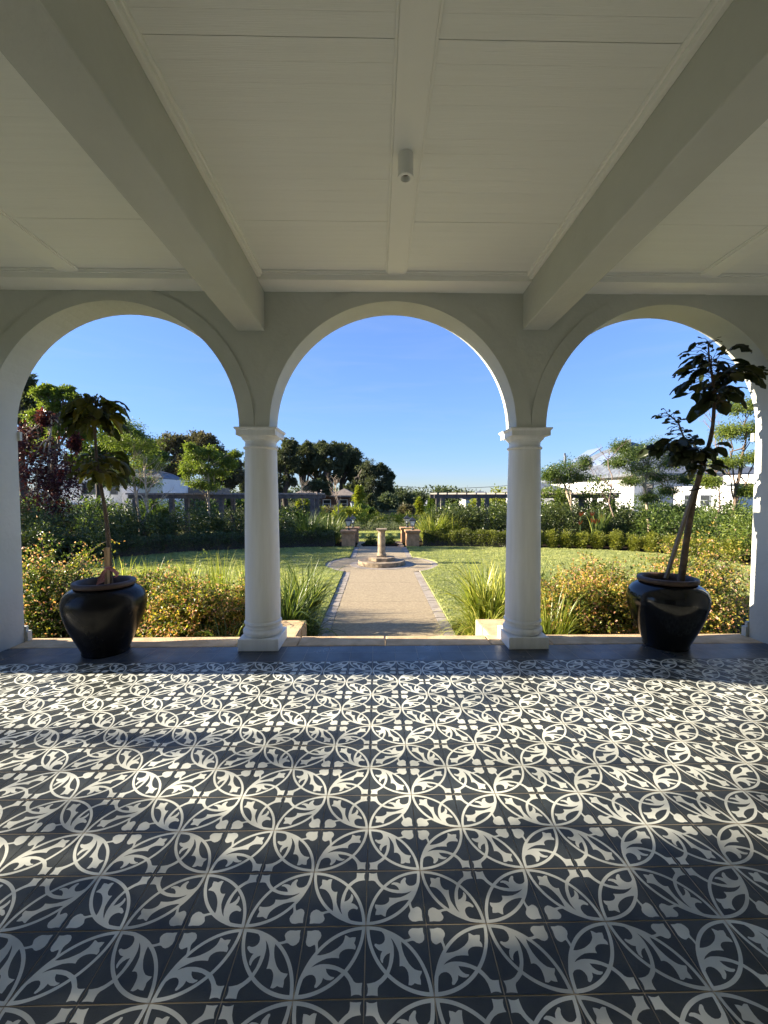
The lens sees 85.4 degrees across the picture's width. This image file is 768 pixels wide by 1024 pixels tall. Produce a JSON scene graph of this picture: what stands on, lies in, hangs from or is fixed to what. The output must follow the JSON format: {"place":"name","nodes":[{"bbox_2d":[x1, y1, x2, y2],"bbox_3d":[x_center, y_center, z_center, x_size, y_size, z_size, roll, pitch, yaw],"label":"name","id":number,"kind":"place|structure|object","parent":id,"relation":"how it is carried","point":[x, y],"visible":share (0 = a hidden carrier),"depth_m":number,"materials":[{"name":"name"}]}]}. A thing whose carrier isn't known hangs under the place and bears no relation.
{"place":"outdoors","nodes":[
{"label":"outdoors","id":0,"kind":"place"},
{"bbox_2d":[29,464,170,514],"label":"house","id":1,"kind":"structure","parent":0,"point":[114,493],"depth_m":31.14,"materials":[{"name":"white"}]},
{"bbox_2d":[139,473,188,520],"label":"house","id":2,"kind":"structure","parent":0,"point":[171,482],"depth_m":29.34,"materials":[{"name":"grey"}]},
{"bbox_2d":[23,546,353,628],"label":"lawn","id":3,"kind":"structure","parent":0,"point":[283,563],"depth_m":10.95,"materials":[{"name":"green plant"}]},
{"bbox_2d":[202,552,244,607],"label":"reed plant","id":4,"kind":"object","parent":3,"relation":"on","point":[221,578],"visible":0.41,"depth_m":6.72,"materials":[{"name":"green plant"}]},
{"bbox_2d":[188,488,229,517],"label":"shed","id":5,"kind":"structure","parent":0,"point":[222,490],"depth_m":32.33,"materials":[{"name":"grey brick"}]},
{"bbox_2d":[296,488,353,512],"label":"house","id":6,"kind":"structure","parent":0,"point":[344,495],"depth_m":46.40,"materials":[{"name":"grey brick"}]},
{"bbox_2d":[22,496,723,635],"bbox_3d":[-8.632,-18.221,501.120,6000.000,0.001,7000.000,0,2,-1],"label":"ground","id":7,"kind":"structure","parent":0,"point":[371,521],"depth_m":31.88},
{"bbox_2d":[17,373,47,508],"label":"tree","id":8,"kind":"object","parent":7,"relation":"on","point":[27,404],"visible":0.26,"depth_m":27.63,"materials":[{"name":"green plant"}]},
{"bbox_2d":[18,381,98,523],"bbox_3d":[-18.741,-3.293,24.113,4.332,8.435,1.865,-1,2,-12],"label":"tree","id":9,"kind":"object","parent":7,"relation":"on","point":[47,393],"visible":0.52,"depth_m":23.77,"materials":[{"name":"green plant"}]},
{"bbox_2d":[63,424,172,507],"bbox_3d":[-16.674,-2.880,26.152,6.631,7.452,2.448,0,2,-1],"label":"tree","id":10,"kind":"object","parent":7,"relation":"on","point":[88,448],"visible":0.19,"depth_m":25.89,"materials":[{"name":"green plant"}]},
{"bbox_2d":[21,491,227,528],"bbox_3d":[-15.849,0.124,23.705,14.244,2.916,3.092,0,2,-1],"label":"hedge","id":11,"kind":"object","parent":7,"relation":"on","point":[94,501],"visible":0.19,"depth_m":23.66,"materials":[{"name":"green plant"}]},
{"bbox_2d":[139,499,181,533],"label":"garden bush","id":12,"kind":"object","parent":7,"relation":"on","point":[159,509],"visible":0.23,"depth_m":19.71,"materials":[{"name":"green plant"}]},
{"bbox_2d":[138,427,244,490],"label":"tree","id":13,"kind":"object","parent":7,"relation":"on","point":[200,438],"visible":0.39,"depth_m":42.44,"materials":[{"name":"green plant"}]},
{"bbox_2d":[28,483,488,502],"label":"wood","id":14,"kind":"object","parent":7,"relation":"on","point":[439,489],"visible":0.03,"depth_m":108.51,"materials":[{"name":"green plant"}]},
{"bbox_2d":[277,437,302,507],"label":"tree","id":15,"kind":"object","parent":7,"relation":"on","point":[288,463],"visible":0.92,"depth_m":56.67,"materials":[{"name":"green plant"}]},
{"bbox_2d":[293,439,321,486],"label":"tree","id":16,"kind":"object","parent":7,"relation":"on","point":[305,461],"visible":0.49,"depth_m":58.50,"materials":[{"name":"green plant"}]},
{"bbox_2d":[302,478,332,506],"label":"tree","id":17,"kind":"object","parent":7,"relation":"on","point":[318,485],"visible":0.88,"depth_m":44.03,"materials":[{"name":"green plant"}]},
{"bbox_2d":[311,441,351,490],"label":"tree","id":18,"kind":"object","parent":7,"relation":"on","point":[324,464],"visible":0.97,"depth_m":56.69,"materials":[{"name":"green plant"}]},
{"bbox_2d":[330,504,362,521],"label":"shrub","id":19,"kind":"object","parent":7,"relation":"on","point":[350,511],"visible":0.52,"depth_m":29.06,"materials":[{"name":"green plant"}]},
{"bbox_2d":[332,445,368,490],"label":"tree","id":20,"kind":"object","parent":7,"relation":"on","point":[350,471],"visible":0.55,"depth_m":58.71,"materials":[{"name":"green plant"}]},
{"bbox_2d":[351,485,366,507],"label":"tree","id":21,"kind":"object","parent":7,"relation":"on","point":[359,495],"visible":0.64,"depth_m":35.25,"materials":[{"name":"green plant"}]},
{"bbox_2d":[342,458,396,501],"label":"tree","id":22,"kind":"object","parent":7,"relation":"on","point":[368,477],"visible":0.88,"depth_m":54.85,"materials":[{"name":"green plant"}]},
{"bbox_2d":[377,491,400,511],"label":"tree","id":23,"kind":"object","parent":7,"relation":"on","point":[387,502],"visible":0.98,"depth_m":47.09,"materials":[{"name":"green plant"}]},
{"bbox_2d":[393,486,416,505],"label":"tree","id":24,"kind":"object","parent":7,"relation":"on","point":[404,497],"visible":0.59,"depth_m":62.87,"materials":[{"name":"green plant"}]},
{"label":"foundation","id":25,"kind":"structure","parent":7,"relation":"on","visible":0},
{"bbox_2d":[10,634,762,648],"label":"stone kerb","id":26,"kind":"structure","parent":25,"relation":"on","point":[149,642],"depth_m":4.06,"materials":[{"name":"stone"}]},
{"bbox_2d":[340,530,421,540],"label":"lawn grass","id":27,"kind":"structure","parent":0,"point":[395,533],"depth_m":19.65,"materials":[{"name":"green plant"}]},
{"bbox_2d":[0,643,767,1023],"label":"floor","id":28,"kind":"structure","parent":0,"point":[410,835],"depth_m":1.74,"materials":[{"name":"tile"}]},
{"bbox_2d":[58,575,146,658],"bbox_3d":[-2.537,0.945,3.795,0.669,0.655,0.669,0,2,-1],"label":"plant pot","id":29,"kind":"object","parent":28,"relation":"on","point":[101,620],"visible":0.94,"depth_m":3.58,"materials":[{"name":"black ceramic"}]},
{"bbox_2d":[57,393,134,583],"bbox_3d":[-2.571,-0.162,3.743,0.528,1.771,0.550,2,3,39],"label":"potted tree","id":30,"kind":"object","parent":29,"relation":"on","point":[86,414],"visible":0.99,"depth_m":3.69,"materials":[{"name":"green plant"}]},
{"bbox_2d":[0,0,767,651],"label":"veranda","id":31,"kind":"object","parent":28,"relation":"on","point":[236,196],"visible":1,"depth_m":2.46,"materials":[{"name":"white paint"}]},
{"bbox_2d":[398,149,413,183],"bbox_3d":[0.118,-1.877,2.266,0.086,0.123,0.086,0,2,-1],"label":"ceiling light","id":32,"kind":"object","parent":31,"relation":"attached to","point":[405,166],"visible":1,"depth_m":2.23,"materials":[{"name":"paint"}]},
{"bbox_2d":[626,572,711,651],"bbox_3d":[2.671,0.935,3.938,0.669,0.655,0.669,0,2,-1],"label":"plant pot","id":33,"kind":"object","parent":28,"relation":"on","point":[670,613],"visible":0.96,"depth_m":3.72,"materials":[{"name":"black ceramic"}]},
{"bbox_2d":[664,486,696,578],"bbox_3d":[2.767,0.194,3.890,0.274,0.865,0.030,0,2,-1],"label":"wooden stake","id":34,"kind":"object","parent":33,"relation":"in","point":[679,535],"visible":1,"depth_m":3.88,"materials":[{"name":"brown wood"}]},
{"bbox_2d":[637,337,767,580],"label":"potted tree","id":35,"kind":"object","parent":33,"relation":"on","point":[685,453],"visible":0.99,"depth_m":3.83,"materials":[{"name":"green plant"}]},
{"bbox_2d":[17,315,754,494],"label":"sky","id":36,"kind":"structure","parent":0,"point":[409,393],"materials":[{"name":"blue"}]},
{"bbox_2d":[329,541,443,636],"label":"path","id":37,"kind":"structure","parent":0,"point":[391,602],"depth_m":7.28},
{"bbox_2d":[358,528,404,567],"bbox_3d":[-0.069,0.934,11.316,1.267,0.965,1.265,0,2,-1],"label":"sundial","id":38,"kind":"object","parent":37,"relation":"on","point":[381,559],"visible":1,"depth_m":11.13,"materials":[{"name":"stone"}]},
{"bbox_2d":[318,547,454,635],"bbox_3d":[-0.042,1.494,9.965,3.062,0.058,10.142,0,2,-1],"label":"path edging","id":39,"kind":"object","parent":37,"relation":"on","point":[431,600],"visible":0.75,"depth_m":7.91,"materials":[{"name":"grey stone"}]},
{"bbox_2d":[22,534,751,637],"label":"garden soil","id":40,"kind":"structure","parent":0,"point":[606,546],"depth_m":13.63,"materials":[{"name":"brown soil"}]},
{"bbox_2d":[20,495,66,556],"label":"evergreen shrub","id":41,"kind":"object","parent":40,"relation":"on","point":[27,515],"visible":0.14,"depth_m":11.95,"materials":[{"name":"green plant"}]},
{"bbox_2d":[21,514,70,565],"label":"evergreen shrub","id":42,"kind":"object","parent":40,"relation":"on","point":[29,537],"visible":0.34,"depth_m":11.00,"materials":[{"name":"green plant"}]},
{"bbox_2d":[17,407,91,534],"bbox_3d":[-11.282,-1.103,13.951,2.831,4.850,2.520,0,2,-1],"label":"purple leaf tree","id":43,"kind":"object","parent":40,"relation":"on","point":[51,483],"visible":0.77,"depth_m":13.76,"materials":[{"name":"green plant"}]},
{"bbox_2d":[21,515,127,638],"bbox_3d":[-4.183,0.852,5.194,1.875,1.645,1.900,-1,3,-27],"label":"abelia shrub","id":44,"kind":"object","parent":40,"relation":"on","point":[42,618],"visible":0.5,"depth_m":5.04,"materials":[{"name":"green plant"}]},
{"bbox_2d":[22,495,141,556],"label":"evergreen shrub","id":45,"kind":"object","parent":40,"relation":"on","point":[90,519],"visible":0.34,"depth_m":12.88,"materials":[{"name":"green plant"}]},
{"bbox_2d":[48,523,121,562],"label":"evergreen shrub","id":46,"kind":"object","parent":40,"relation":"on","point":[96,538],"visible":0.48,"depth_m":11.62,"materials":[{"name":"green plant"}]},
{"bbox_2d":[65,561,194,636],"bbox_3d":[-3.279,1.168,5.588,1.761,0.982,1.792,0,2,-1],"label":"abelia shrub","id":47,"kind":"object","parent":40,"relation":"on","point":[147,586],"visible":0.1,"depth_m":5.68,"materials":[{"name":"green plant"}]},
{"bbox_2d":[93,416,174,535],"bbox_3d":[-8.854,-1.057,14.802,2.561,4.690,2.465,-2,3,-36],"label":"feathery tree","id":48,"kind":"object","parent":40,"relation":"on","point":[135,465],"visible":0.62,"depth_m":14.60,"materials":[{"name":"green plant"}]},
{"bbox_2d":[95,505,177,540],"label":"evergreen shrub","id":49,"kind":"object","parent":40,"relation":"on","point":[151,524],"visible":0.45,"depth_m":13.80,"materials":[{"name":"green plant"}]},
{"bbox_2d":[112,448,177,535],"bbox_3d":[-8.359,-0.480,14.245,2.356,3.582,1.082,0,2,-1],"label":"bare tree","id":50,"kind":"object","parent":40,"relation":"on","point":[146,491],"visible":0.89,"depth_m":14.27,"materials":[{"name":"brown plant"}]},
{"bbox_2d":[145,500,228,537],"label":"evergreen shrub","id":51,"kind":"object","parent":40,"relation":"on","point":[206,519],"visible":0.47,"depth_m":14.64,"materials":[{"name":"green plant"}]},
{"bbox_2d":[134,549,244,637],"bbox_3d":[-2.418,1.078,4.976,1.572,1.209,1.616,2,3,36],"label":"abelia shrub","id":52,"kind":"object","parent":40,"relation":"on","point":[179,613],"visible":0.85,"depth_m":4.84,"materials":[{"name":"green plant"}]},
{"bbox_2d":[61,528,335,561],"bbox_3d":[-5.570,0.965,13.807,8.198,0.716,1.615,-1,3,-29],"label":"hedge","id":53,"kind":"object","parent":40,"relation":"on","point":[143,545],"visible":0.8,"depth_m":13.72,"materials":[{"name":"green plant"}]},
{"bbox_2d":[175,440,243,515],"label":"feathery tree","id":54,"kind":"object","parent":40,"relation":"on","point":[227,462],"visible":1,"depth_m":18.19,"materials":[{"name":"green plant"}]},
{"bbox_2d":[184,611,244,636],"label":"strap plant","id":55,"kind":"object","parent":40,"relation":"on","point":[210,634],"visible":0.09,"depth_m":4.72,"materials":[{"name":"green plant"}]},
{"bbox_2d":[199,505,244,536],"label":"evergreen shrub","id":56,"kind":"object","parent":40,"relation":"on","point":[239,520],"visible":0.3,"depth_m":15.12,"materials":[{"name":"green plant"}]},
{"bbox_2d":[125,493,325,532],"bbox_3d":[-7.096,0.108,19.373,8.550,1.982,2.200,0,2,-1],"label":"pergola","id":57,"kind":"object","parent":40,"relation":"on","point":[233,497],"visible":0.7,"depth_m":18.58,"materials":[{"name":"grey wood"}]},
{"bbox_2d":[220,572,285,636],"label":"abelia shrub","id":58,"kind":"object","parent":40,"relation":"on","point":[242,599],"visible":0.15,"depth_m":5.27,"materials":[{"name":"green plant"}]},
{"bbox_2d":[235,506,307,534],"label":"evergreen shrub","id":59,"kind":"object","parent":40,"relation":"on","point":[282,528],"visible":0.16,"depth_m":15.46,"materials":[{"name":"green plant"}]},
{"bbox_2d":[222,567,343,628],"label":"strap plant","id":60,"kind":"object","parent":40,"relation":"on","point":[288,607],"visible":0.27,"depth_m":5.11,"materials":[{"name":"green plant"}]},
{"bbox_2d":[281,620,306,637],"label":"sandstone block","id":61,"kind":"structure","parent":40,"relation":"on","point":[295,628],"depth_m":4.58,"materials":[{"name":"beige stone"}]},
{"bbox_2d":[279,507,334,535],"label":"shrub","id":62,"kind":"object","parent":40,"relation":"on","point":[309,528],"visible":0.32,"depth_m":15.26,"materials":[{"name":"green plant"}]},
{"bbox_2d":[280,554,346,624],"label":"strap plant","id":63,"kind":"object","parent":40,"relation":"on","point":[308,584],"visible":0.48,"depth_m":5.93,"materials":[{"name":"green plant"}]},
{"bbox_2d":[292,601,343,635],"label":"strap plant","id":64,"kind":"object","parent":40,"relation":"on","point":[310,632],"visible":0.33,"depth_m":5.12,"materials":[{"name":"green plant"}]},
{"bbox_2d":[306,513,353,543],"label":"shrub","id":65,"kind":"object","parent":40,"relation":"on","point":[334,527],"visible":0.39,"depth_m":15.85,"materials":[{"name":"green plant"}]},
{"bbox_2d":[340,529,356,546],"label":"gate pillar","id":66,"kind":"structure","parent":40,"relation":"on","point":[348,537],"depth_m":15.05,"materials":[{"name":"brown stone"}]},
{"bbox_2d":[404,529,420,545],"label":"gate pillar","id":67,"kind":"structure","parent":40,"relation":"on","point":[412,537],"depth_m":15.09,"materials":[{"name":"brown stone"}]},
{"bbox_2d":[406,511,458,540],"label":"grass clump","id":68,"kind":"object","parent":40,"relation":"on","point":[430,523],"visible":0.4,"depth_m":15.66,"materials":[{"name":"green plant"}]},
{"bbox_2d":[427,499,487,531],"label":"evergreen shrub","id":69,"kind":"object","parent":40,"relation":"on","point":[464,513],"visible":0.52,"depth_m":16.19,"materials":[{"name":"green plant"}]},
{"bbox_2d":[422,527,505,546],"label":"hedge","id":70,"kind":"object","parent":40,"relation":"on","point":[471,538],"visible":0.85,"depth_m":15.03,"materials":[{"name":"green plant"}]},
{"bbox_2d":[424,551,504,629],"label":"strap plant","id":71,"kind":"object","parent":40,"relation":"on","point":[474,599],"visible":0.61,"depth_m":5.56,"materials":[{"name":"green plant"}]},
{"bbox_2d":[434,597,503,635],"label":"strap plant","id":72,"kind":"object","parent":40,"relation":"on","point":[468,631],"visible":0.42,"depth_m":5.20,"materials":[{"name":"green plant"}]},
{"bbox_2d":[465,497,506,531],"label":"evergreen shrub","id":73,"kind":"object","parent":40,"relation":"on","point":[498,520],"visible":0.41,"depth_m":16.03,"materials":[{"name":"green plant"}]},
{"bbox_2d":[475,619,504,635],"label":"sandstone block","id":74,"kind":"structure","parent":40,"relation":"on","point":[484,627],"depth_m":4.62,"materials":[{"name":"beige stone"}]},
{"bbox_2d":[430,493,621,531],"bbox_3d":[6.437,0.087,19.604,8.380,1.982,2.200,0,2,-1],"label":"pergola","id":75,"kind":"object","parent":40,"relation":"on","point":[439,497],"visible":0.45,"depth_m":18.75,"materials":[{"name":"grey wood"}]},
{"bbox_2d":[506,500,568,543],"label":"evergreen shrub","id":76,"kind":"object","parent":40,"relation":"on","point":[546,509],"visible":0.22,"depth_m":15.72,"materials":[{"name":"green plant"}]},
{"bbox_2d":[542,528,560,547],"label":"box shrub","id":77,"kind":"object","parent":40,"relation":"on","point":[552,538],"visible":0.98,"depth_m":14.47,"materials":[{"name":"green plant"}]},
{"bbox_2d":[541,467,575,531],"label":"garden bush","id":78,"kind":"object","parent":40,"relation":"on","point":[557,494],"visible":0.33,"depth_m":18.40,"materials":[{"name":"green plant"}]},
{"bbox_2d":[557,528,576,547],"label":"box shrub","id":79,"kind":"object","parent":40,"relation":"on","point":[566,537],"visible":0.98,"depth_m":14.39,"materials":[{"name":"green plant"}]},
{"bbox_2d":[541,452,596,534],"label":"feathery tree","id":80,"kind":"object","parent":40,"relation":"on","point":[554,475],"visible":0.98,"depth_m":15.68,"materials":[{"name":"green plant"}]},
{"bbox_2d":[540,585,597,634],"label":"strap plant","id":81,"kind":"object","parent":40,"relation":"on","point":[545,624],"visible":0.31,"depth_m":4.59,"materials":[{"name":"green plant"}]},
{"bbox_2d":[541,496,611,543],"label":"evergreen shrub","id":82,"kind":"object","parent":40,"relation":"on","point":[570,514],"visible":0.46,"depth_m":15.53,"materials":[{"name":"green plant"}]},
{"bbox_2d":[571,530,592,548],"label":"box shrub","id":83,"kind":"object","parent":40,"relation":"on","point":[582,540],"visible":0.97,"depth_m":14.28,"materials":[{"name":"green plant"}]},
{"bbox_2d":[540,561,626,634],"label":"abelia shrub","id":84,"kind":"object","parent":40,"relation":"on","point":[551,590],"visible":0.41,"depth_m":4.94,"materials":[{"name":"green plant"}]},
{"bbox_2d":[579,506,612,543],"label":"flowering clump","id":85,"kind":"object","parent":40,"relation":"on","point":[598,526],"visible":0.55,"depth_m":14.92,"materials":[{"name":"green plant"}]},
{"bbox_2d":[589,529,608,548],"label":"box shrub","id":86,"kind":"object","parent":40,"relation":"on","point":[598,539],"visible":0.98,"depth_m":14.14,"materials":[{"name":"green plant"}]},
{"bbox_2d":[550,549,650,633],"bbox_3d":[2.890,1.083,5.439,1.579,1.152,1.624,2,3,35],"label":"abelia shrub","id":87,"kind":"object","parent":40,"relation":"on","point":[617,603],"visible":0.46,"depth_m":5.26,"materials":[{"name":"green plant"}]},
{"bbox_2d":[550,551,651,588],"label":"abelia shrub","id":88,"kind":"object","parent":40,"relation":"on","point":[581,568],"visible":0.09,"depth_m":6.62,"materials":[{"name":"green plant"}]},
{"bbox_2d":[572,474,630,531],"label":"garden bush","id":89,"kind":"object","parent":40,"relation":"on","point":[604,501],"visible":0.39,"depth_m":18.47,"materials":[{"name":"green plant"}]},
{"bbox_2d":[590,442,624,531],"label":"tree","id":90,"kind":"object","parent":40,"relation":"on","point":[608,495],"visible":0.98,"depth_m":15.24,"materials":[{"name":"green plant"}]},
{"bbox_2d":[577,498,649,544],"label":"evergreen shrub","id":91,"kind":"object","parent":40,"relation":"on","point":[623,514],"visible":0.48,"depth_m":15.33,"materials":[{"name":"green plant"}]},
{"bbox_2d":[605,528,627,549],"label":"box shrub","id":92,"kind":"object","parent":40,"relation":"on","point":[616,541],"visible":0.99,"depth_m":13.90,"materials":[{"name":"green plant"}]},
{"bbox_2d":[624,532,642,551],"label":"box shrub","id":93,"kind":"object","parent":40,"relation":"on","point":[634,544],"visible":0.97,"depth_m":13.62,"materials":[{"name":"green plant"}]},
{"bbox_2d":[599,433,702,527],"bbox_3d":[10.465,-0.952,16.564,4.082,4.318,2.292,0,2,-1],"label":"feathery tree","id":94,"kind":"object","parent":40,"relation":"on","point":[652,476],"visible":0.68,"depth_m":16.33,"materials":[{"name":"green plant"}]},
{"bbox_2d":[639,531,662,552],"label":"box shrub","id":95,"kind":"object","parent":40,"relation":"on","point":[647,541],"visible":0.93,"depth_m":13.30,"materials":[{"name":"green plant"}]},
{"bbox_2d":[622,495,697,546],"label":"evergreen shrub","id":96,"kind":"object","parent":40,"relation":"on","point":[663,529],"visible":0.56,"depth_m":14.78,"materials":[{"name":"green plant"}]},
{"bbox_2d":[624,554,749,633],"bbox_3d":[3.774,1.100,5.342,1.601,1.126,1.757,-2,3,-44],"label":"abelia shrub","id":97,"kind":"object","parent":40,"relation":"on","point":[720,602],"visible":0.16,"depth_m":5.03,"materials":[{"name":"green plant"}]},
{"bbox_2d":[627,522,750,622],"bbox_3d":[4.514,0.875,6.221,2.043,1.502,1.893,0,2,-1],"label":"abelia shrub","id":98,"kind":"object","parent":40,"relation":"on","point":[722,573],"visible":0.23,"depth_m":6.00,"materials":[{"name":"green plant"}]},
{"bbox_2d":[669,488,752,550],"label":"evergreen shrub","id":99,"kind":"object","parent":40,"relation":"on","point":[718,520],"visible":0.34,"depth_m":13.60,"materials":[{"name":"green plant"}]},
{"bbox_2d":[691,395,755,533],"bbox_3d":[12.166,-1.373,14.210,2.418,5.335,2.168,-1,3,-26],"label":"feathery tree","id":100,"kind":"object","parent":40,"relation":"on","point":[732,431],"visible":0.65,"depth_m":14.19,"materials":[{"name":"green plant"}]},
{"bbox_2d":[697,491,751,532],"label":"garden bush","id":101,"kind":"object","parent":40,"relation":"on","point":[724,505],"visible":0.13,"depth_m":19.09,"materials":[{"name":"green plant"}]},
{"bbox_2d":[710,495,752,559],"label":"evergreen shrub","id":102,"kind":"object","parent":40,"relation":"on","point":[739,530],"visible":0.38,"depth_m":12.04,"materials":[{"name":"green plant"}]},
{"bbox_2d":[718,535,748,561],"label":"box shrub","id":103,"kind":"object","parent":40,"relation":"on","point":[733,544],"visible":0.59,"depth_m":11.54,"materials":[{"name":"green plant"}]},
{"bbox_2d":[406,546,750,629],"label":"lawn","id":104,"kind":"structure","parent":0,"point":[437,582],"depth_m":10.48,"materials":[{"name":"green plant"}]},
{"bbox_2d":[501,439,753,514],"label":"house","id":105,"kind":"structure","parent":0,"point":[615,472],"depth_m":31.00,"materials":[{"name":"white paint"}]},
{"bbox_2d":[674,474,753,512],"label":"house","id":106,"kind":"structure","parent":0,"point":[706,494],"depth_m":24.45,"materials":[{"name":"white paint"}]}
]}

